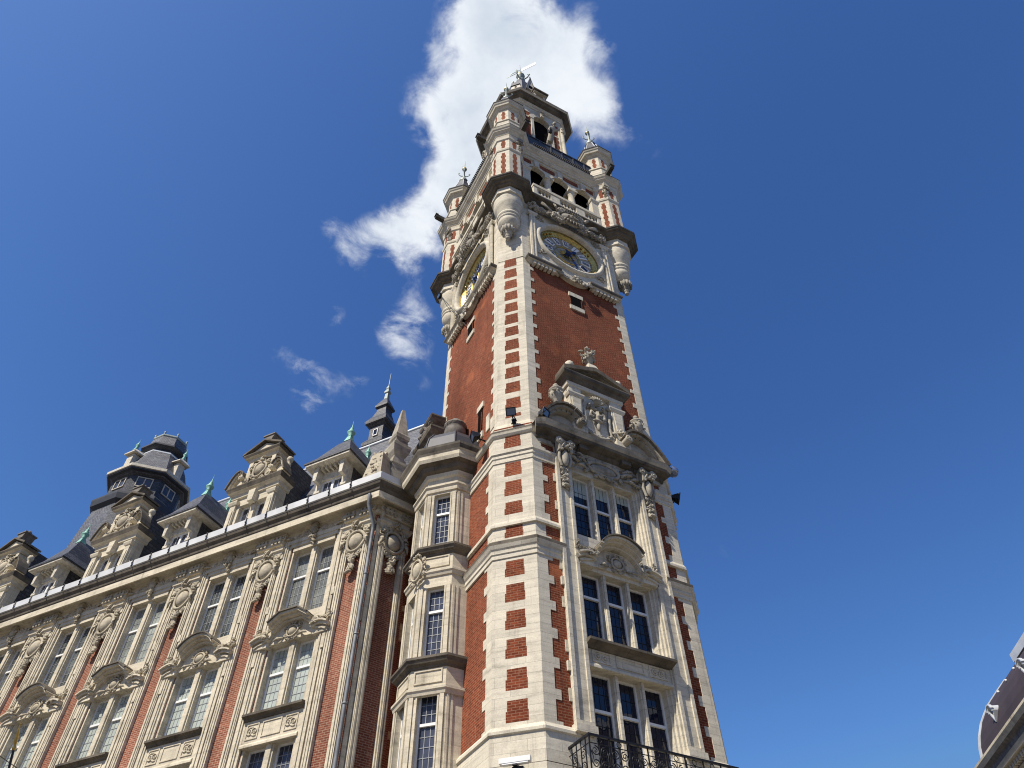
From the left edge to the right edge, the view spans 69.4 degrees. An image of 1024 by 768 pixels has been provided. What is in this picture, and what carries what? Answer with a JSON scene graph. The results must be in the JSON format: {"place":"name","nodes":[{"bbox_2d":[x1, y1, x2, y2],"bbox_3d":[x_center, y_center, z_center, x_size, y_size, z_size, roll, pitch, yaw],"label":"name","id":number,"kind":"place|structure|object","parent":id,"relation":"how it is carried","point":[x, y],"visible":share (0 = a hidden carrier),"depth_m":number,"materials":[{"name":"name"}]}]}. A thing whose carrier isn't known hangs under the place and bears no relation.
{"place":"outdoors","nodes":[
{"label":"outdoors","id":0,"kind":"place"},
{"bbox_2d":[67,431,189,547],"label":"slate tower","id":1,"kind":"structure","parent":0,"point":[158,465],"depth_m":74.10,"materials":[{"name":"grey stone"}]},
{"bbox_2d":[0,376,480,767],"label":"brick building","id":2,"kind":"structure","parent":0,"point":[279,607],"depth_m":29.55,"materials":[{"name":"beige stone"}]},
{"bbox_2d":[0,648,22,690],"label":"window","id":3,"kind":"structure","parent":2,"relation":"in","point":[17,653],"depth_m":35.10,"materials":[{"name":"glass"}]},
{"bbox_2d":[1,723,29,767],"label":"window","id":4,"kind":"structure","parent":2,"relation":"in","point":[24,727],"depth_m":31.01,"materials":[{"name":"glass"}]},
{"bbox_2d":[20,717,49,767],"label":"window","id":5,"kind":"structure","parent":2,"relation":"in","point":[24,764],"depth_m":30.50,"materials":[{"name":"grey glass"}]},
{"bbox_2d":[42,631,73,684],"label":"window","id":6,"kind":"structure","parent":2,"relation":"in","point":[67,637],"depth_m":33.90,"materials":[{"name":"glass"}]},
{"bbox_2d":[57,625,91,686],"bbox_3d":[-19.540,12.298,33.291,0.880,3.120,0.115,-21,-52,16],"label":"window","id":7,"kind":"structure","parent":2,"relation":"in","point":[83,637],"depth_m":33.42,"materials":[{"name":"glass"}]},
{"bbox_2d":[75,700,108,759],"bbox_3d":[-16.571,13.861,29.322,0.880,2.650,0.115,-21,-52,16],"label":"window","id":8,"kind":"structure","parent":2,"relation":"in","point":[101,707],"depth_m":29.50,"materials":[{"name":"glass"}]},
{"bbox_2d":[99,693,130,752],"bbox_3d":[-15.475,13.448,28.980,0.880,2.650,0.115,-21,-52,16],"label":"window","id":9,"kind":"structure","parent":2,"relation":"in","point":[112,729],"depth_m":29.16,"materials":[{"name":"glass"}]},
{"bbox_2d":[117,607,146,662],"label":"window","id":10,"kind":"structure","parent":2,"relation":"in","point":[127,644],"depth_m":32.62,"materials":[{"name":"grey glass"}]},
{"bbox_2d":[134,600,166,663],"bbox_3d":[-15.525,10.785,32.037,0.880,3.120,0.115,-21,-52,16],"label":"window","id":11,"kind":"structure","parent":2,"relation":"in","point":[148,637],"depth_m":32.16,"materials":[{"name":"glass"}]},
{"bbox_2d":[164,674,194,735],"bbox_3d":[-12.556,12.348,28.069,0.880,2.650,0.115,-21,-52,16],"label":"window","id":12,"kind":"structure","parent":2,"relation":"in","point":[182,696],"depth_m":28.25,"materials":[{"name":"glass"}]},
{"bbox_2d":[189,667,218,728],"bbox_3d":[-11.460,11.935,27.727,0.880,2.650,0.115,-21,-52,16],"label":"window","id":13,"kind":"structure","parent":2,"relation":"in","point":[198,716],"depth_m":27.91,"materials":[{"name":"grey glass"}]},
{"bbox_2d":[199,581,225,632],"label":"window","id":14,"kind":"structure","parent":2,"relation":"in","point":[212,605],"depth_m":31.41,"materials":[{"name":"grey glass"}]},
{"bbox_2d":[218,574,246,637],"bbox_3d":[-11.509,9.272,30.784,0.880,3.120,0.115,-21,-52,16],"label":"window","id":15,"kind":"structure","parent":2,"relation":"in","point":[231,609],"depth_m":30.90,"materials":[{"name":"grey glass"}]},
{"bbox_2d":[246,748,265,767],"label":"window","id":16,"kind":"structure","parent":2,"relation":"in","point":[255,758],"depth_m":24.87,"materials":[{"name":"blue glass"}]},
{"bbox_2d":[260,647,288,709],"bbox_3d":[-8.541,10.835,26.816,0.880,2.650,0.115,-21,-52,16],"label":"window","id":17,"kind":"structure","parent":2,"relation":"in","point":[277,667],"depth_m":26.98,"materials":[{"name":"grey glass"}]},
{"bbox_2d":[274,741,293,767],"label":"window","id":18,"kind":"structure","parent":2,"relation":"in","point":[283,756],"depth_m":24.44,"materials":[{"name":"glass"}]},
{"bbox_2d":[285,552,310,608],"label":"window","id":19,"kind":"structure","parent":2,"relation":"in","point":[301,567],"depth_m":30.12,"materials":[{"name":"grey glass"}]},
{"bbox_2d":[288,639,314,702],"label":"window","id":20,"kind":"structure","parent":2,"relation":"in","point":[306,648],"depth_m":26.64,"materials":[{"name":"glass"}]},
{"bbox_2d":[308,544,334,609],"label":"window","id":21,"kind":"structure","parent":2,"relation":"in","point":[319,587],"depth_m":29.63,"materials":[{"name":"glass"}]},
{"bbox_2d":[388,418,480,767],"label":"oriel window","id":22,"kind":"structure","parent":2,"relation":"in","point":[428,680],"depth_m":25.11,"materials":[{"name":"beige stone"}]},
{"bbox_2d":[0,0,1023,767],"label":"sky","id":23,"kind":"structure","parent":0,"point":[219,228],"materials":[{"name":"blue"}]},
{"bbox_2d":[974,632,1023,767],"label":"corner building","id":24,"kind":"structure","parent":0,"point":[1001,736],"depth_m":34.85,"materials":[{"name":"beige stone"}]},
{"label":"ground","id":25,"kind":"structure","parent":0,"visible":0},
{"bbox_2d":[8,722,20,767],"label":"flagpole","id":26,"kind":"object","parent":25,"relation":"on","point":[16,738],"visible":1,"depth_m":13.19,"materials":[{"name":"brown metal"}]},
{"bbox_2d":[430,62,738,767],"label":"clock tower","id":27,"kind":"structure","parent":25,"relation":"on","point":[583,647],"depth_m":27.90,"materials":[{"name":"beige stone"}]},
{"bbox_2d":[436,291,441,299],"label":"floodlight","id":28,"kind":"object","parent":27,"relation":"attached to","point":[439,295],"visible":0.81,"depth_m":46.15,"materials":[{"name":"black metal"}]},
{"bbox_2d":[466,315,474,343],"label":"slit window","id":29,"kind":"structure","parent":27,"relation":"in","point":[470,327],"depth_m":38.59,"materials":[{"name":"white stone"}]},
{"bbox_2d":[469,430,485,443],"bbox_3d":[-1.256,2.215,29.099,0.973,0.439,0.437,22,-53,-19],"label":"floodlight","id":30,"kind":"object","parent":27,"relation":"attached to","point":[474,436],"visible":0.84,"depth_m":29.00,"materials":[{"name":"black metal"}]},
{"bbox_2d":[477,401,483,442],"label":"slit window","id":31,"kind":"structure","parent":27,"relation":"in","point":[480,409],"depth_m":31.63,"materials":[{"name":"white stone"}]},
{"bbox_2d":[505,407,516,424],"bbox_3d":[-0.020,1.218,28.994,0.403,0.459,0.596,-7,-49,5],"label":"floodlight","id":32,"kind":"object","parent":27,"relation":"attached to","point":[510,411],"visible":1,"depth_m":28.89,"materials":[{"name":"black metal"}]},
{"bbox_2d":[499,754,531,767],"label":"wall lamp","id":33,"kind":"object","parent":27,"relation":"attached to","point":[515,761],"visible":1,"depth_m":18.97,"materials":[{"name":"white paint"}]},
{"bbox_2d":[538,406,549,417],"bbox_3d":[1.195,1.294,28.730,0.446,0.432,0.782,22,-53,-19],"label":"floodlight","id":34,"kind":"object","parent":27,"relation":"attached to","point":[546,413],"visible":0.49,"depth_m":28.64,"materials":[{"name":"black metal"}]},
{"bbox_2d":[546,122,559,145],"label":"stone statue","id":35,"kind":"object","parent":27,"relation":"on","point":[552,130],"visible":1,"depth_m":52.15,"materials":[{"name":"stone"}]},
{"bbox_2d":[548,383,564,402],"bbox_3d":[1.833,0.486,30.337,0.708,1.421,0.678,22,-53,-19],"label":"stone urn","id":36,"kind":"object","parent":27,"relation":"on","point":[556,392],"visible":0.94,"depth_m":30.16,"materials":[{"name":"stone"}]},
{"bbox_2d":[568,291,584,313],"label":"slit window","id":37,"kind":"structure","parent":27,"relation":"in","point":[576,304],"depth_m":37.63,"materials":[{"name":"white stone"}]},
{"bbox_2d":[572,478,592,538],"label":"window","id":38,"kind":"structure","parent":27,"relation":"in","point":[582,509],"depth_m":27.27,"materials":[{"name":"glass"}]},
{"bbox_2d":[578,346,595,365],"bbox_3d":[3.500,-1.108,33.806,0.669,1.345,0.775,-32,-56,24],"label":"sculpture","id":39,"kind":"object","parent":27,"relation":"on","point":[587,356],"visible":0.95,"depth_m":33.69,"materials":[{"name":"stone"}]},
{"bbox_2d":[581,574,604,638],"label":"window","id":40,"kind":"structure","parent":27,"relation":"in","point":[592,603],"depth_m":24.19,"materials":[{"name":"glass"}]},
{"bbox_2d":[594,486,612,539],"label":"window","id":41,"kind":"structure","parent":27,"relation":"in","point":[601,495],"depth_m":27.71,"materials":[{"name":"glass"}]},
{"bbox_2d":[591,674,619,767],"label":"window","id":42,"kind":"structure","parent":27,"relation":"in","point":[604,715],"depth_m":21.51,"materials":[{"name":"glass"}]},
{"bbox_2d":[606,582,629,645],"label":"window","id":43,"kind":"structure","parent":27,"relation":"in","point":[617,616],"depth_m":24.51,"materials":[{"name":"glass"}]},
{"bbox_2d":[615,494,635,541],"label":"window","id":44,"kind":"structure","parent":27,"relation":"in","point":[623,506],"depth_m":28.18,"materials":[{"name":"glass"}]},
{"bbox_2d":[618,681,646,767],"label":"window","id":45,"kind":"structure","parent":27,"relation":"in","point":[628,695],"depth_m":21.84,"materials":[{"name":"black glass"}]},
{"bbox_2d":[627,416,645,431],"bbox_3d":[5.335,1.875,31.604,0.734,1.421,0.648,22,-53,-19],"label":"sculpture","id":46,"kind":"object","parent":27,"relation":"on","point":[636,423],"visible":0.69,"depth_m":31.46,"materials":[{"name":"stone"}]},
{"bbox_2d":[629,589,654,652],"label":"window","id":47,"kind":"structure","parent":27,"relation":"in","point":[638,601],"depth_m":24.82,"materials":[{"name":"glass"}]},
{"bbox_2d":[644,688,673,767],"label":"window","id":48,"kind":"structure","parent":27,"relation":"in","point":[657,719],"depth_m":22.18,"materials":[{"name":"black glass"}]},
{"bbox_2d":[670,466,678,477],"bbox_3d":[6.538,3.577,30.384,0.678,0.496,0.475,22,-53,-19],"label":"floodlight","id":49,"kind":"object","parent":27,"relation":"attached to","point":[675,472],"visible":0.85,"depth_m":30.25,"materials":[{"name":"grey metal"}]},
{"bbox_2d":[671,492,680,504],"bbox_3d":[6.669,4.755,30.308,0.536,0.431,0.403,-4,-49,3],"label":"floodlight","id":50,"kind":"object","parent":27,"relation":"on","point":[675,498],"visible":0.76,"depth_m":30.28,"materials":[{"name":"black metal"}]}
]}

